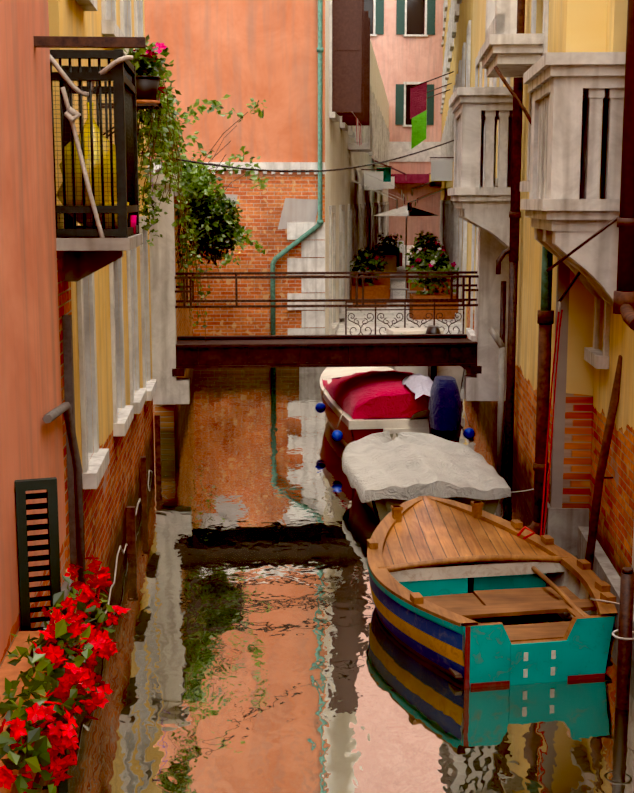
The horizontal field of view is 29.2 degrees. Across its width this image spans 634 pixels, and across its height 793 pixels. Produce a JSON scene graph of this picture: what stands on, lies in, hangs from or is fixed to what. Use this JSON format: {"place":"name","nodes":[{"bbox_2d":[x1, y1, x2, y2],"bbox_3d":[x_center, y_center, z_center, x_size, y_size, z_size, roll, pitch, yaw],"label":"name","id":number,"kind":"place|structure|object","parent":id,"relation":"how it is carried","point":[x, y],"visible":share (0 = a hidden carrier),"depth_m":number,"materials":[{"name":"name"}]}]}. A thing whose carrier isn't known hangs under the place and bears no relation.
{"place":"outdoors","nodes":[
{"label":"outdoors","id":0,"kind":"place"},
{"bbox_2d":[68,371,633,792],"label":"canal water","id":1,"kind":"structure","parent":0,"point":[260,648],"depth_m":8.71,"materials":[{"name":"orange liquid"}]},
{"bbox_2d":[0,0,193,792],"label":"building","id":2,"kind":"structure","parent":1,"relation":"in","point":[130,322],"depth_m":7.59,"materials":[{"name":"orange"}]},
{"bbox_2d":[15,477,67,792],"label":"shutter","id":3,"kind":"object","parent":2,"relation":"attached to","point":[48,485],"visible":0.5,"depth_m":5.55,"materials":[{"name":"green"}]},
{"bbox_2d":[0,554,129,792],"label":"geranium box","id":4,"kind":"object","parent":2,"relation":"attached to","point":[45,673],"visible":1,"depth_m":4.43,"materials":[{"name":"ceramic"}]},
{"bbox_2d":[50,49,139,237],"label":"iron balcony","id":5,"kind":"structure","parent":2,"relation":"attached to","point":[97,194],"depth_m":6.87,"materials":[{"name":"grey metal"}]},
{"bbox_2d":[33,36,160,689],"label":"wall fittings","id":6,"kind":"object","parent":2,"relation":"attached to","point":[83,258],"depth_m":7.47,"materials":[{"name":"black metal"}]},
{"bbox_2d":[102,34,190,245],"bbox_3d":[-1.556,-2.503,12.151,0.695,1.861,5.385,-1,9,-4],"label":"hanging plant","id":7,"kind":"object","parent":2,"relation":"attached to","point":[162,130],"visible":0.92,"depth_m":10.11,"materials":[{"name":"green plant"}]},
{"bbox_2d":[156,94,268,341],"bbox_3d":[-1.810,-2.333,18.487,2.255,4.316,5.639,-1,9,-4],"label":"garden shrub and vines","id":8,"kind":"object","parent":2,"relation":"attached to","point":[209,226],"visible":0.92,"depth_m":17.68,"materials":[{"name":"green plant"}]},
{"bbox_2d":[141,140,453,225],"bbox_3d":[0.171,-3.075,16.878,0.113,1.296,7.395,7,11,35],"label":"overhead wire","id":9,"kind":"object","parent":2,"relation":"attached to","point":[300,171],"visible":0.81,"depth_m":16.34,"materials":[{"name":"grey metal"}]},
{"bbox_2d":[172,271,481,376],"bbox_3d":[0.113,-0.985,16.046,4.440,1.266,1.060,-1,9,-4],"label":"iron footbridge","id":10,"kind":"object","parent":2,"relation":"attached to","point":[287,351],"visible":0.98,"depth_m":15.68,"materials":[{"name":"brown metal"}]},
{"bbox_2d":[144,0,325,373],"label":"building","id":11,"kind":"structure","parent":1,"relation":"in","point":[243,52],"depth_m":22.71,"materials":[{"name":"paint"}]},
{"bbox_2d":[315,333,474,447],"bbox_3d":[0.931,-0.016,17.496,1.971,1.650,5.512,-1,9,-4],"label":"motor boat","id":12,"kind":"object","parent":1,"relation":"on","point":[352,398],"visible":0.81,"depth_m":15.36,"materials":[{"name":"red fabric"}]},
{"bbox_2d":[386,325,464,392],"bbox_3d":[1.759,-0.661,21.478,1.338,1.450,3.275,-1,9,-4],"label":"white boat","id":13,"kind":"object","parent":1,"relation":"on","point":[457,373],"visible":0.17,"depth_m":20.39,"materials":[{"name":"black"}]},
{"bbox_2d":[342,431,533,522],"bbox_3d":[1.246,0.844,13.684,1.904,0.729,2.746,-1,9,-4],"label":"covered boat","id":14,"kind":"object","parent":1,"relation":"on","point":[384,471],"visible":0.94,"depth_m":12.84,"materials":[{"name":"grey fabric"}]},
{"bbox_2d":[367,495,633,688],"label":"rowing boat","id":15,"kind":"object","parent":1,"relation":"on","point":[533,607],"visible":1,"depth_m":9.40,"materials":[{"name":"teal paint"}]},
{"bbox_2d":[464,0,633,660],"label":"buildings","id":16,"kind":"structure","parent":1,"relation":"in","point":[596,340],"depth_m":11.30,"materials":[{"name":"yellow paint"}]},
{"bbox_2d":[448,0,625,306],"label":"stone balconies","id":17,"kind":"structure","parent":16,"relation":"attached to","point":[572,92],"depth_m":9.93,"materials":[{"name":"white stone"}]},
{"bbox_2d":[488,0,633,536],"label":"wall pipes","id":18,"kind":"object","parent":16,"relation":"attached to","point":[623,302],"depth_m":11.25,"materials":[{"name":"brown metal"}]},
{"bbox_2d":[585,355,633,709],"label":"mooring poles","id":19,"kind":"object","parent":1,"relation":"in","point":[625,632],"visible":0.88,"depth_m":7.97,"materials":[{"name":"wood"},{"name":"black iron"}]},
{"bbox_2d":[325,245,465,370],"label":"quay street","id":20,"kind":"structure","parent":0,"point":[389,316],"depth_m":28.10,"materials":[{"name":"stone"}]},
{"bbox_2d":[325,0,405,334],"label":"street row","id":21,"kind":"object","parent":20,"relation":"on","point":[357,132],"visible":0.73,"depth_m":26.99,"materials":[{"name":"beige paint"}]},
{"bbox_2d":[352,157,453,298],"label":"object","id":22,"kind":"object","parent":20,"relation":"on","point":[441,170],"visible":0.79,"depth_m":43.15,"materials":[{"name":"white fabric"}]},
{"bbox_2d":[348,71,458,319],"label":"potted plants","id":23,"kind":"object","parent":20,"relation":"on","point":[427,252],"visible":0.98,"depth_m":32.58,"materials":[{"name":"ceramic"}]},
{"bbox_2d":[364,0,443,244],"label":"pink house","id":24,"kind":"structure","parent":20,"relation":"on","point":[406,39],"depth_m":73.42,"materials":[{"name":"paint"}]},
{"bbox_2d":[345,301,464,334],"bbox_3d":[1.708,-1.453,23.622,2.328,0.830,0.028,-1,9,-4],"label":"scroll railing","id":25,"kind":"object","parent":20,"relation":"on","point":[405,309],"visible":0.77,"depth_m":23.59,"materials":[{"name":"black metal"}]},
{"bbox_2d":[407,0,472,333],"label":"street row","id":26,"kind":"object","parent":20,"relation":"on","point":[456,44],"visible":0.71,"depth_m":37.48,"materials":[{"name":"beige paint"}]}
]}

